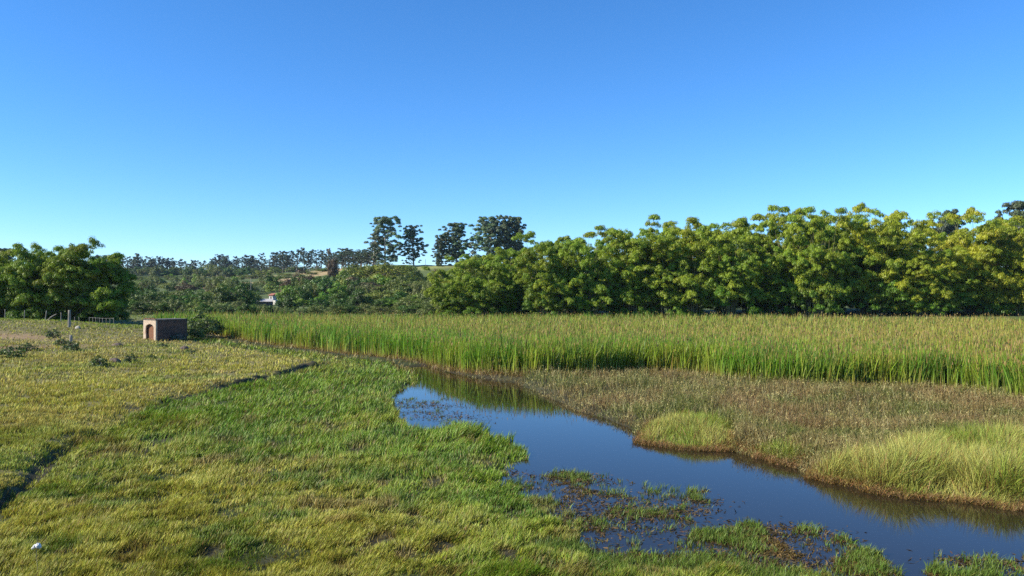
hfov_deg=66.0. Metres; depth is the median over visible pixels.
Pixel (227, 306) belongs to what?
bush
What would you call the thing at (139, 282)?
broadleaf tree
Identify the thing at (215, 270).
broadleaf tree
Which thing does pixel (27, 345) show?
shrub
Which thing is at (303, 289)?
broadleaf tree
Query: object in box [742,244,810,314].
tree
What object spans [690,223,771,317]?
tree
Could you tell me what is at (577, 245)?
tree
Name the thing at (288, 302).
bush
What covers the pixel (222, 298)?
broadleaf tree
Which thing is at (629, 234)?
tree
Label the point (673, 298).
tree
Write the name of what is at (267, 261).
eucalyptus tree
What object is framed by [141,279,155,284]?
broadleaf tree
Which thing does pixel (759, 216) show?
tree
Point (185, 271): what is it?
broadleaf tree
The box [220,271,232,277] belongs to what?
broadleaf tree
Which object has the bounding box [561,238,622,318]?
tree
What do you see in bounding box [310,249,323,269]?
eucalyptus tree
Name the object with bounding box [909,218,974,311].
tree
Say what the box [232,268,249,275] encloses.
broadleaf tree
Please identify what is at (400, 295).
broadleaf tree
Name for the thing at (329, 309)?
bush
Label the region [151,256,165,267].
eucalyptus tree
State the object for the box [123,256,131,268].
eucalyptus tree
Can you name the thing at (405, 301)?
bush
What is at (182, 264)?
eucalyptus tree
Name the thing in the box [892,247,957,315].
tree
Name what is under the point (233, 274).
broadleaf tree
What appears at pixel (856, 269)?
tree
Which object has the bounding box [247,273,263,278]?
broadleaf tree
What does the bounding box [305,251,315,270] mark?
eucalyptus tree
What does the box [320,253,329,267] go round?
eucalyptus tree
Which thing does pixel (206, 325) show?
shrub
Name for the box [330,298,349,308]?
bush
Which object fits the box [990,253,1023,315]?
tree
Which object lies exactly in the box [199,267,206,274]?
broadleaf tree
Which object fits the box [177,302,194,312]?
bush
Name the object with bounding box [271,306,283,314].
bush
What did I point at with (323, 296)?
broadleaf tree
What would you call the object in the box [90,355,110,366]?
shrub
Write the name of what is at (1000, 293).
tree
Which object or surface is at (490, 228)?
eucalyptus tree
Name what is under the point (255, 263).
eucalyptus tree
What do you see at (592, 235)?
broadleaf tree
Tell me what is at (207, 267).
broadleaf tree
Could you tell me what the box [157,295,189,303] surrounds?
broadleaf tree
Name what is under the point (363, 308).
bush
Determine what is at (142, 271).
broadleaf tree
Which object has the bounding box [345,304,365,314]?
bush
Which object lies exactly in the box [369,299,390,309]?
bush
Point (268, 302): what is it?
shed
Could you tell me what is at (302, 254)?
eucalyptus tree
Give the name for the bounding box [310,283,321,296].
broadleaf tree
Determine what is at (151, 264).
eucalyptus tree
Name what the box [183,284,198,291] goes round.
broadleaf tree
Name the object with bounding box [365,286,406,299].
broadleaf tree
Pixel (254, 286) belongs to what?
broadleaf tree
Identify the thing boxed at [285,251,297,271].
eucalyptus tree
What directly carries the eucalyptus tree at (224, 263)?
on the ground at (34, 469)
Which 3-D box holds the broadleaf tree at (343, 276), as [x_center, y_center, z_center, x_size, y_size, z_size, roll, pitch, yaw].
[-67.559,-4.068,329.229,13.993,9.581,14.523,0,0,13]
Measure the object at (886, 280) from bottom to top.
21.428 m
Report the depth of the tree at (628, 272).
146.00 m
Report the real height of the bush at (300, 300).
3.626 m
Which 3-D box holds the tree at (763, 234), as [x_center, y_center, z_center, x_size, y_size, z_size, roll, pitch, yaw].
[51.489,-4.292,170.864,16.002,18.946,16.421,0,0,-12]
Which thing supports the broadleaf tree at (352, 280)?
on the ground at (34, 469)
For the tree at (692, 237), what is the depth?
147.34 m
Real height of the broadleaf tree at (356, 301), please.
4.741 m
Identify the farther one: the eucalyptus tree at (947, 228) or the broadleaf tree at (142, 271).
the broadleaf tree at (142, 271)
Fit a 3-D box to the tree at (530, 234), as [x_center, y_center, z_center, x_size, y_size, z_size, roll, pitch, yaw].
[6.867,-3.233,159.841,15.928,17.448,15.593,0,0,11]
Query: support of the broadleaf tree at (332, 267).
on the ground at (34, 469)
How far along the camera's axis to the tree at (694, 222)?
154.73 m
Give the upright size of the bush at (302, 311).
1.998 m
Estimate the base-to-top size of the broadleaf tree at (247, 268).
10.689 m
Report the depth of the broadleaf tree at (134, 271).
760.63 m
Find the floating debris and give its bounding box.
[383,399,1023,572]
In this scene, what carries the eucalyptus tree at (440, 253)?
on the ground at (34, 469)
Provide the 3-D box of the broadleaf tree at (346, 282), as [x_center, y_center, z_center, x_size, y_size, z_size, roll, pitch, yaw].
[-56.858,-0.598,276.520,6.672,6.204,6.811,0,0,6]
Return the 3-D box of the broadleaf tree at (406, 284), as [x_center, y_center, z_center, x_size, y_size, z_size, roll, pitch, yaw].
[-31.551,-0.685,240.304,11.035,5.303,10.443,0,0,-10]
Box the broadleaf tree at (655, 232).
[627,213,691,312]
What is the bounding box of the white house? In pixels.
[269,293,277,304]
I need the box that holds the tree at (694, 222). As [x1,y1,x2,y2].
[657,216,732,309]
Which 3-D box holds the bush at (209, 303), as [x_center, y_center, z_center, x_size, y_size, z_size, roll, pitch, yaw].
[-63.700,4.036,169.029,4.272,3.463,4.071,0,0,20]
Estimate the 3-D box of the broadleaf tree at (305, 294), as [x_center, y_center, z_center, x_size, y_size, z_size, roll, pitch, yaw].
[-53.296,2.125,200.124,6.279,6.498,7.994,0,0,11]
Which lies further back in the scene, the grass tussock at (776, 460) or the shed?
the shed
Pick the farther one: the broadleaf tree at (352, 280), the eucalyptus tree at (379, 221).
the eucalyptus tree at (379, 221)
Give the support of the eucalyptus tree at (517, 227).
on the ground at (34, 469)
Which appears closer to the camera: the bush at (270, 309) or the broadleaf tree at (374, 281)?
the bush at (270, 309)
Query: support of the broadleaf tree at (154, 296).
on the ground at (34, 469)
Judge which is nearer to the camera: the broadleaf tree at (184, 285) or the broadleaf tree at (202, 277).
the broadleaf tree at (184, 285)
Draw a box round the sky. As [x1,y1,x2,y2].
[0,0,1023,268]
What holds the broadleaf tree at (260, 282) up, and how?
on the ground at (34, 469)
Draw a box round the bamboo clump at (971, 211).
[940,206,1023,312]
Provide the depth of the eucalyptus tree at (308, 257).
675.65 m
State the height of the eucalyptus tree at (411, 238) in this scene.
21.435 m
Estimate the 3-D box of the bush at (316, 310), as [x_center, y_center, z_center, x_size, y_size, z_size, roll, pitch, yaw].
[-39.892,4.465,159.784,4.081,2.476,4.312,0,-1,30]
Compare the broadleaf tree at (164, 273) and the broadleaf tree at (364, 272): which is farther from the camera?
the broadleaf tree at (164, 273)
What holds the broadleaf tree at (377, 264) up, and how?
on the ground at (34, 469)
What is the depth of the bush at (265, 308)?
159.91 m
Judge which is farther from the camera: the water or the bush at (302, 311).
the bush at (302, 311)
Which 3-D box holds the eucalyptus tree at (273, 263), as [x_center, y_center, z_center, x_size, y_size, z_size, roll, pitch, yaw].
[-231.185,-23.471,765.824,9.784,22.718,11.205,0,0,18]
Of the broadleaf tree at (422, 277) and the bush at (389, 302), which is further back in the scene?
the broadleaf tree at (422, 277)
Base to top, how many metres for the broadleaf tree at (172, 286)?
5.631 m
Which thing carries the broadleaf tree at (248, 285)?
on the ground at (34, 469)
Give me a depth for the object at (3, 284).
123.00 m
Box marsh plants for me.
[396,396,1023,575]
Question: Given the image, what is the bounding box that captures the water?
[387,366,1023,575]
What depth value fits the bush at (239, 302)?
170.43 m
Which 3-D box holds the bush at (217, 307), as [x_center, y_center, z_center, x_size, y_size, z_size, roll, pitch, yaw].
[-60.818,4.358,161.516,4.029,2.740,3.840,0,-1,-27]
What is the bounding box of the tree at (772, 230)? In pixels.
[744,206,830,314]
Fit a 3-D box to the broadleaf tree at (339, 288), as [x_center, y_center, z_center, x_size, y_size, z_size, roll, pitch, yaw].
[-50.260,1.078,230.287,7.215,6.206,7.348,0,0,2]
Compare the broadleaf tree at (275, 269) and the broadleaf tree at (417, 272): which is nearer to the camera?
the broadleaf tree at (417, 272)
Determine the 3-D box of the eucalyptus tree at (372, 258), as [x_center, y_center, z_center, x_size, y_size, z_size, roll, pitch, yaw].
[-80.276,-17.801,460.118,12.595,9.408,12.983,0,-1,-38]
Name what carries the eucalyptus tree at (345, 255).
on the ground at (34, 469)
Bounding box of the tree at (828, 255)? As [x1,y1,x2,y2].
[776,207,867,316]
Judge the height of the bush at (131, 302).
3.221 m
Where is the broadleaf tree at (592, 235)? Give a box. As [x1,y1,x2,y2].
[554,225,613,285]
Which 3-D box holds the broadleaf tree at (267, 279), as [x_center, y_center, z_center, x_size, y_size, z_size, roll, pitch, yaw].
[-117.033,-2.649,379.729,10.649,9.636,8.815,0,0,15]
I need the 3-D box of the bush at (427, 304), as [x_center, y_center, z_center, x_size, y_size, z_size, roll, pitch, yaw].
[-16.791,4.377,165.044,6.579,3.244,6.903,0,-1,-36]
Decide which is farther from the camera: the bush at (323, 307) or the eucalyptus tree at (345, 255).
the eucalyptus tree at (345, 255)
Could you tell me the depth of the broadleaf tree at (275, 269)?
732.62 m
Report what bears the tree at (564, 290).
on the ground at (34, 469)
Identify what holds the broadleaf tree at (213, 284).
on the ground at (34, 469)
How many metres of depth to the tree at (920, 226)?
147.48 m
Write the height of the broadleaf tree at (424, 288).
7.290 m
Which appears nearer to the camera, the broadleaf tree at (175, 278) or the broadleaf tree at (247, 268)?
the broadleaf tree at (175, 278)
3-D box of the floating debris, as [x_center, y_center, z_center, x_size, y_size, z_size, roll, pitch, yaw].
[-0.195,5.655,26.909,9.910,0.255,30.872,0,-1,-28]
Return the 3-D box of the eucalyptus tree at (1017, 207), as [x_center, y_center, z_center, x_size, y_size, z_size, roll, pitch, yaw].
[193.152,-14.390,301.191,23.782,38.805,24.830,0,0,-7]
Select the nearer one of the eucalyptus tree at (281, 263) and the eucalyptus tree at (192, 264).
the eucalyptus tree at (281, 263)
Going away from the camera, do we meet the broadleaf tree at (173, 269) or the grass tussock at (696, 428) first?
the grass tussock at (696, 428)
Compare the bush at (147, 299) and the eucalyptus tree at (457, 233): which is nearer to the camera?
the bush at (147, 299)
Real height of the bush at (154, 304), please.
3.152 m
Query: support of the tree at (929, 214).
on the ground at (34, 469)
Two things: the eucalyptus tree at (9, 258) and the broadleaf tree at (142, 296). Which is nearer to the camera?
the broadleaf tree at (142, 296)
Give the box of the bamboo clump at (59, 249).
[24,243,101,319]
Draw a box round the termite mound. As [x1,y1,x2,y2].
[108,358,121,362]
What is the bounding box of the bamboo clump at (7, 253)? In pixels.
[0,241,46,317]
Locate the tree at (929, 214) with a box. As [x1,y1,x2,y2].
[865,209,941,312]
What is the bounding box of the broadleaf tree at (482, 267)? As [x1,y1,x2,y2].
[450,253,500,315]
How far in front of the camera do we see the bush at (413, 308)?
161.05 m
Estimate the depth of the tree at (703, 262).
144.21 m
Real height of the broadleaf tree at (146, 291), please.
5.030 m
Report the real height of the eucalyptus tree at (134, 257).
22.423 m
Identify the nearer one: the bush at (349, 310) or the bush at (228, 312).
the bush at (349, 310)
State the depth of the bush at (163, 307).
162.95 m
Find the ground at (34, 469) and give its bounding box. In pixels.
[0,265,1023,575]
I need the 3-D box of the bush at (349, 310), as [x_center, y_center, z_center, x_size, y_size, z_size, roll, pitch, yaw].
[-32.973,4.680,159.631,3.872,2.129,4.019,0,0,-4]
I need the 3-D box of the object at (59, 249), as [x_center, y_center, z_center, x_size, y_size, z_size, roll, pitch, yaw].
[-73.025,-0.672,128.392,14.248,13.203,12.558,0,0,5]
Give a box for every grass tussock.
[628,408,742,451]
[736,436,815,468]
[802,414,1023,510]
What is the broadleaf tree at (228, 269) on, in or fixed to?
on the ground at (34, 469)
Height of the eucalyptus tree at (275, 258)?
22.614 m
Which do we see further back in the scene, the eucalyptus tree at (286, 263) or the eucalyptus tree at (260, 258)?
the eucalyptus tree at (260, 258)
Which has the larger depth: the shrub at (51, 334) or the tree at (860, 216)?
the tree at (860, 216)
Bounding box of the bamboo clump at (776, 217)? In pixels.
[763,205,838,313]
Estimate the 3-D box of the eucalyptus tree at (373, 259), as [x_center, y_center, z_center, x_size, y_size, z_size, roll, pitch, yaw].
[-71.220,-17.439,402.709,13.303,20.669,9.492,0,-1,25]
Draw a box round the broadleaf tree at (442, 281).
[428,269,489,301]
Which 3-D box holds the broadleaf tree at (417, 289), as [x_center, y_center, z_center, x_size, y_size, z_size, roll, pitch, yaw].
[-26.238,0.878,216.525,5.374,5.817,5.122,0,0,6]
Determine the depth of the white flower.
14.91 m
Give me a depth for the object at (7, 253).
126.79 m
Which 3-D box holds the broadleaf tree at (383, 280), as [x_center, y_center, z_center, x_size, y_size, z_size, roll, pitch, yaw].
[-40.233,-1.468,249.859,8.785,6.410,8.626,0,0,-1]
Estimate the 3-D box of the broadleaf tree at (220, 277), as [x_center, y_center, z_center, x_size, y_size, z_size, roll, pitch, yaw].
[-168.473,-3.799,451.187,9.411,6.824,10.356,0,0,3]
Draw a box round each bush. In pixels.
[122,299,136,313]
[125,301,155,313]
[137,296,156,312]
[146,300,168,313]
[153,303,176,312]
[162,295,174,303]
[165,298,183,313]
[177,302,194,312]
[178,294,198,304]
[186,298,201,313]
[189,282,200,288]
[191,304,214,312]
[204,299,219,306]
[208,303,224,314]
[215,302,236,313]
[224,304,240,313]
[230,299,246,313]
[234,303,259,314]
[261,304,268,313]
[267,305,275,312]
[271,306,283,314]
[290,308,311,315]
[292,295,308,307]
[306,305,322,313]
[308,298,330,307]
[308,305,328,314]
[322,304,344,315]
[326,306,347,313]
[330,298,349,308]
[342,306,358,315]
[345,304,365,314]
[355,302,375,314]
[363,296,374,303]
[363,306,383,314]
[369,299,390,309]
[372,306,393,314]
[380,299,399,307]
[387,306,402,313]
[392,294,422,310]
[401,295,422,303]
[401,303,422,314]
[406,292,431,306]
[406,308,436,315]
[415,301,436,310]
[423,306,436,311]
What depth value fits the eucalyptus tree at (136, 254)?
881.69 m
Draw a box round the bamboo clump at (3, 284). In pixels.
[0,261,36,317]
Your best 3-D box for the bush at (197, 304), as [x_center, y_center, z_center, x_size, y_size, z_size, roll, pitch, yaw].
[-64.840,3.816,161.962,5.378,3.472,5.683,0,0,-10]
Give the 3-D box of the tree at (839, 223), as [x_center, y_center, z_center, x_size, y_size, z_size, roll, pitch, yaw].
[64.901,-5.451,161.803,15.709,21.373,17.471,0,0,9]
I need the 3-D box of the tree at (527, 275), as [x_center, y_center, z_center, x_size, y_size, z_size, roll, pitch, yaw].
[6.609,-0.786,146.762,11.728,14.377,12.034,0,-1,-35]
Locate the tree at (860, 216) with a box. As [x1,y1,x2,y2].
[838,213,903,312]
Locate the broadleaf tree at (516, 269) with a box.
[485,248,534,312]
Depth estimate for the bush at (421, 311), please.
158.66 m
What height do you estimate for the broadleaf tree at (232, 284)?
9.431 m
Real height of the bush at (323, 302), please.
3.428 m
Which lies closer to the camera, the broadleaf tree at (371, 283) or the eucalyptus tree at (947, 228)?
the broadleaf tree at (371, 283)
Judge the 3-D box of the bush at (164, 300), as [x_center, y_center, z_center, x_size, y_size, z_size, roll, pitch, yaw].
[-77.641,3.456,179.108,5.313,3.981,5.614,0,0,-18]
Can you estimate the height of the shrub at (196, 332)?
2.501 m
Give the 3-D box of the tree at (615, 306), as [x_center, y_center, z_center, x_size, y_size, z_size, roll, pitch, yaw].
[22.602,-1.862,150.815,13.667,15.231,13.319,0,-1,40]
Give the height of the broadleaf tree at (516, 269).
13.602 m
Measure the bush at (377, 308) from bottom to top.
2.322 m
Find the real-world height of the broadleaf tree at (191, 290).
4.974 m
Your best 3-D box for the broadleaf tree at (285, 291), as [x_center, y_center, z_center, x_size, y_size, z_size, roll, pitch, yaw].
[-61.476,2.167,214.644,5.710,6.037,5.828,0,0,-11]
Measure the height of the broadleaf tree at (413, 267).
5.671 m
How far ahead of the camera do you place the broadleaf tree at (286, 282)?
317.46 m
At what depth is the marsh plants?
16.65 m
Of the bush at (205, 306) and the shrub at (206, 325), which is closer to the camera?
the shrub at (206, 325)
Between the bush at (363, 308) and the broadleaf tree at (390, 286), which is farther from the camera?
the broadleaf tree at (390, 286)
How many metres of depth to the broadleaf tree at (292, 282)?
287.94 m
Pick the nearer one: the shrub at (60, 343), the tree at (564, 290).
the shrub at (60, 343)
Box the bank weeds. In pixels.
[432,365,1023,503]
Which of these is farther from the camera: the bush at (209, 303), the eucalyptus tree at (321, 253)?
the eucalyptus tree at (321, 253)
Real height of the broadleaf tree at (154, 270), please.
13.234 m
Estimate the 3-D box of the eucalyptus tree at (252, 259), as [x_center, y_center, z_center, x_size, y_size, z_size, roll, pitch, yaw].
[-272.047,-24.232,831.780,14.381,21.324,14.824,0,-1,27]
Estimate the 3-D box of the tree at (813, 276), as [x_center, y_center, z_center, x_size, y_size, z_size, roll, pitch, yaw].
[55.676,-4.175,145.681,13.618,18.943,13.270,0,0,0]
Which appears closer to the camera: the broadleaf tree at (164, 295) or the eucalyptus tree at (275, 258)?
the broadleaf tree at (164, 295)
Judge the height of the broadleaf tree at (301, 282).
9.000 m
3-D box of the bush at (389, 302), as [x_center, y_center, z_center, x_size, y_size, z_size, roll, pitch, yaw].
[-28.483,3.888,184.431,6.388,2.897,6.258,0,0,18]
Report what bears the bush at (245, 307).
on the ground at (34, 469)
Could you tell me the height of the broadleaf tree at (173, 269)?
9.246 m
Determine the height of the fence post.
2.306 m
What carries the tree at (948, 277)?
on the ground at (34, 469)
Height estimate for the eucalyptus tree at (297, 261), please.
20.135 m
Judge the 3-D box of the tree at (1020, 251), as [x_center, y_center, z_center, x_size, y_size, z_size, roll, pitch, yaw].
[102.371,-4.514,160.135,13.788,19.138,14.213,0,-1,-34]
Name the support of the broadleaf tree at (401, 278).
on the ground at (34, 469)
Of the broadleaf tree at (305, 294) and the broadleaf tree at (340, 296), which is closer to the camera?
the broadleaf tree at (340, 296)
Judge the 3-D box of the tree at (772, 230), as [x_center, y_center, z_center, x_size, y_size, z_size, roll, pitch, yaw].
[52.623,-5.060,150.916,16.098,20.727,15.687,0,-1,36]
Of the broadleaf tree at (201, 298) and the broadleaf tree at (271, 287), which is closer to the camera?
the broadleaf tree at (201, 298)
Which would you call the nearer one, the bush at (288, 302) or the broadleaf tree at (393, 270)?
the bush at (288, 302)
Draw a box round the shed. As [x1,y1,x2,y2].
[255,299,272,305]
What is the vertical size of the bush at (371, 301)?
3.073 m
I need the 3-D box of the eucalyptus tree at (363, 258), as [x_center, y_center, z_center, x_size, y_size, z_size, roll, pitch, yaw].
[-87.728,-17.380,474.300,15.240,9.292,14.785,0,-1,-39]
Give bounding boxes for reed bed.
[153,307,1023,398]
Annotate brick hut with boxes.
[143,318,187,340]
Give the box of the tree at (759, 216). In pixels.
[719,206,793,313]
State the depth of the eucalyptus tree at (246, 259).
828.51 m
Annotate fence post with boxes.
[68,310,70,327]
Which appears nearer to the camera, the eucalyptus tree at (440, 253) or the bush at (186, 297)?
the bush at (186, 297)
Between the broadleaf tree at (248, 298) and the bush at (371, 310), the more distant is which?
the broadleaf tree at (248, 298)
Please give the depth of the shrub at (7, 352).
61.30 m
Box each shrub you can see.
[0,346,28,358]
[16,343,40,350]
[45,329,61,337]
[52,337,68,345]
[62,341,81,351]
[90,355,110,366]
[123,353,139,361]
[170,333,187,340]
[187,307,227,337]
[187,320,204,338]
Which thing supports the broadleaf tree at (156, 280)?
on the ground at (34, 469)
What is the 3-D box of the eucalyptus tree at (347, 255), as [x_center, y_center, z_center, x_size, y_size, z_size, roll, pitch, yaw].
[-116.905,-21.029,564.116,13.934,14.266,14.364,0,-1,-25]
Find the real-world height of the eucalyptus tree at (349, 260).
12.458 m
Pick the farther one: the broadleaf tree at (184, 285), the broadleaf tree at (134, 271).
the broadleaf tree at (134, 271)
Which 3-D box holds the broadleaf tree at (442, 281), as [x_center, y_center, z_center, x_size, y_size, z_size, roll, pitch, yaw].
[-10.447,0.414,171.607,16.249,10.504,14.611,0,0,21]
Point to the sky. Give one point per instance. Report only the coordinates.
(187, 130)
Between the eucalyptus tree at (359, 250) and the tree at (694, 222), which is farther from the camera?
the eucalyptus tree at (359, 250)
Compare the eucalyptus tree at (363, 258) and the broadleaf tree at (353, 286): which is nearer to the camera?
the broadleaf tree at (353, 286)
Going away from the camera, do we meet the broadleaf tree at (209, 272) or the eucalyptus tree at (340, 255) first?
the eucalyptus tree at (340, 255)
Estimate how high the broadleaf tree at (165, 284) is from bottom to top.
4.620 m
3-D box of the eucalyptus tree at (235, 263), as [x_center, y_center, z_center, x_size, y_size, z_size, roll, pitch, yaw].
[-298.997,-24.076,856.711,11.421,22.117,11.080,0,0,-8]
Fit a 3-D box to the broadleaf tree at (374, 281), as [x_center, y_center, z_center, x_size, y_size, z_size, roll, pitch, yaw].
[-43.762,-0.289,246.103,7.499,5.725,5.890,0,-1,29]
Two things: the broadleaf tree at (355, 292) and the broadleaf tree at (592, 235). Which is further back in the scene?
the broadleaf tree at (355, 292)
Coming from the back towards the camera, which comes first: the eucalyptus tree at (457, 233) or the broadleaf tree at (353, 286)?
the eucalyptus tree at (457, 233)
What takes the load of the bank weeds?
on the ground at (34, 469)
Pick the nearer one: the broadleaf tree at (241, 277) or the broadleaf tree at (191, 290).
the broadleaf tree at (191, 290)
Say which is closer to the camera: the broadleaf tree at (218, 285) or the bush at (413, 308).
the bush at (413, 308)
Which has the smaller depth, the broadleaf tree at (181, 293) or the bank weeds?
the bank weeds
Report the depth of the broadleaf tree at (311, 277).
299.06 m
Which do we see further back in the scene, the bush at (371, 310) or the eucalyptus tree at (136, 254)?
the eucalyptus tree at (136, 254)
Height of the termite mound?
0.689 m
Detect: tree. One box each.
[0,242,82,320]
[0,248,13,261]
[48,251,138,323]
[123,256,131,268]
[128,256,140,267]
[129,253,142,267]
[129,257,142,267]
[130,267,143,274]
[134,278,146,287]
[136,269,149,276]
[138,280,158,292]
[138,294,158,303]
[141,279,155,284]
[142,258,156,267]
[142,284,159,291]
[142,288,158,294]
[144,289,170,297]
[147,293,162,301]
[148,265,163,274]
[148,276,162,284]
[149,265,165,276]
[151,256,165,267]
[156,283,176,290]
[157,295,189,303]
[159,271,172,275]
[162,258,172,268]
[164,267,181,274]
[164,282,180,290]
[169,276,179,281]
[171,290,187,299]
[175,259,183,267]
[175,280,192,290]
[178,274,193,282]
[182,266,193,274]
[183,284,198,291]
[185,288,204,295]
[188,260,198,269]
[190,293,211,303]
[191,274,198,281]
[192,268,201,275]
[195,273,208,282]
[195,280,208,287]
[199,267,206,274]
[201,269,215,276]
[203,264,213,271]
[205,276,220,293]
[209,265,223,276]
[210,254,223,265]
[211,280,228,292]
[212,276,223,282]
[213,287,233,304]
[218,257,228,267]
[219,281,256,304]
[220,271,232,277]
[222,266,231,275]
[223,255,228,267]
[223,277,236,290]
[227,269,238,275]
[231,256,241,266]
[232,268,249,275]
[234,280,245,288]
[236,254,250,267]
[237,275,245,279]
[243,281,252,291]
[244,255,259,270]
[244,266,252,273]
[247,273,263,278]
[248,260,262,270]
[248,281,266,293]
[248,289,260,306]
[253,269,272,275]
[256,253,264,270]
[256,277,264,285]
[257,273,281,287]
[263,259,272,272]
[263,281,283,292]
[269,252,279,272]
[269,267,282,273]
[270,252,279,266]
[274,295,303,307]
[275,251,285,272]
[275,285,294,301]
[278,251,291,271]
[279,273,298,291]
[282,256,291,271]
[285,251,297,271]
[287,277,297,291]
[290,284,313,307]
[291,249,301,271]
[292,284,313,300]
[294,275,304,292]
[295,269,317,281]
[296,247,307,265]
[303,252,313,270]
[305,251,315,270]
[308,276,326,291]
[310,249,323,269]
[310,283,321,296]
[312,291,330,306]
[315,275,336,297]
[318,250,324,268]
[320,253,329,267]
[327,248,339,277]
[327,281,348,295]
[328,292,350,303]
[334,248,349,267]
[335,268,356,281]
[337,263,386,284]
[341,248,348,267]
[341,249,352,263]
[342,278,351,288]
[344,288,371,298]
[345,251,358,267]
[345,277,383,292]
[346,280,362,295]
[347,275,360,288]
[348,293,368,306]
[351,249,365,265]
[355,283,377,296]
[356,252,370,264]
[356,260,386,275]
[358,250,366,263]
[359,234,382,265]
[363,216,407,262]
[364,249,382,264]
[364,279,382,291]
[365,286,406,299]
[368,262,419,280]
[373,275,393,292]
[381,291,415,299]
[382,275,398,290]
[391,277,420,291]
[392,285,406,292]
[396,225,428,265]
[396,275,409,282]
[406,266,417,270]
[406,268,425,279]
[407,274,427,280]
[408,281,425,295]
[420,283,436,299]
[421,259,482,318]
[430,234,455,265]
[437,222,474,265]
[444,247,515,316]
[468,216,509,259]
[469,228,480,256]
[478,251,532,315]
[490,214,518,263]
[504,216,529,267]
[507,230,582,312]
[513,244,572,317]
[531,241,589,317]
[549,238,610,316]
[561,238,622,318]
[587,227,646,313]
[595,227,670,316]
[596,238,663,316]
[637,235,697,317]
[645,229,725,311]
[654,224,727,318]
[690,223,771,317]
[700,221,768,313]
[720,229,782,311]
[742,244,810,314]
[744,206,830,314]
[781,215,855,316]
[833,228,909,315]
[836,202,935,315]
[853,218,936,315]
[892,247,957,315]
[908,237,982,315]
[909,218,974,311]
[928,208,965,254]
[939,213,1021,314]
[954,213,1023,315]
[985,215,1023,315]
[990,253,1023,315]
[994,200,1023,266]
[996,221,1023,312]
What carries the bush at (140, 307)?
on the ground at (34, 469)
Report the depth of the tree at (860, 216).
161.04 m
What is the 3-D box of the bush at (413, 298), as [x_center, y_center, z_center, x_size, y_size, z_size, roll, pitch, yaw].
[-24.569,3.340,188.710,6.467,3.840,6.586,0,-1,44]
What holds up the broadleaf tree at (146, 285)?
on the ground at (34, 469)
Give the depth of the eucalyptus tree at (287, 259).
743.05 m
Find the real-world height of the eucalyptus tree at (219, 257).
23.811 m
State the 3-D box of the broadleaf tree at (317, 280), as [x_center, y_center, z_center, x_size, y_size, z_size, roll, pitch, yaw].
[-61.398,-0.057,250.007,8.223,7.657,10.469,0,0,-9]
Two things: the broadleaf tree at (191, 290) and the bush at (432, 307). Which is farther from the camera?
the broadleaf tree at (191, 290)
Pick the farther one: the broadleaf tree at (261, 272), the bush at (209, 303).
the broadleaf tree at (261, 272)
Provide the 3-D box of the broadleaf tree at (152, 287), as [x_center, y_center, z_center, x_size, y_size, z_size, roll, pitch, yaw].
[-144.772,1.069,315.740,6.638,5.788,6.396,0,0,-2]
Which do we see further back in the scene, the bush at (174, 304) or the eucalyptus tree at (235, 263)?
the eucalyptus tree at (235, 263)
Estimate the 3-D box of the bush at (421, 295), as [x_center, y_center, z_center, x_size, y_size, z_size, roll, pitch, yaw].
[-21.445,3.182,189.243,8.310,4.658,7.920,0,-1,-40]
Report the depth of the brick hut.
85.70 m
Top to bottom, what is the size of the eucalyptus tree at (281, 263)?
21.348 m
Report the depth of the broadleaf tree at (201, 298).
180.78 m
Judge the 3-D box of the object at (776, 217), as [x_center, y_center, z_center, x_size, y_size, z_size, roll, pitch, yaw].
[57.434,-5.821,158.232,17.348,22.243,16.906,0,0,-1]
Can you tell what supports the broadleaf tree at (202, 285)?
on the ground at (34, 469)
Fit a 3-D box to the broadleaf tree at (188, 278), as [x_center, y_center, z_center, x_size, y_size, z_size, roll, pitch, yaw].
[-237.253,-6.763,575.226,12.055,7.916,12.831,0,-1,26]
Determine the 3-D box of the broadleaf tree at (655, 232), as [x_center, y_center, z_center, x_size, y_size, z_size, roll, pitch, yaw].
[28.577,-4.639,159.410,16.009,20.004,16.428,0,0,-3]
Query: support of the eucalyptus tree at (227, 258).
on the ground at (34, 469)
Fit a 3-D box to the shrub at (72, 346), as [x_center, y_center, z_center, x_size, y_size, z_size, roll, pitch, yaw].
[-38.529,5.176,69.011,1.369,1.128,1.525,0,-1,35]
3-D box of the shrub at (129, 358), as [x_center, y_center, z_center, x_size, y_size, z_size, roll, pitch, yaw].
[-28.316,5.229,58.601,1.070,0.818,1.066,0,0,6]
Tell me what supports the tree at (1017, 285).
on the ground at (34, 469)
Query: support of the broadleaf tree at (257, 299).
on the ground at (34, 469)
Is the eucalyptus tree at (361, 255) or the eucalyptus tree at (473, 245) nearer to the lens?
the eucalyptus tree at (473, 245)
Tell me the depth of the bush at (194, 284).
410.09 m
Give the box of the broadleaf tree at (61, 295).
[31,237,128,321]
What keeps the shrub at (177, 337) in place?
on the ground at (34, 469)
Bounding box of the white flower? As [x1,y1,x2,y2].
[31,543,41,572]
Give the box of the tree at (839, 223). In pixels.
[792,209,861,313]
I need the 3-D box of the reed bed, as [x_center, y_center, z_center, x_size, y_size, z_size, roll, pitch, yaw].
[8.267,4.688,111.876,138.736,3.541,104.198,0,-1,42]

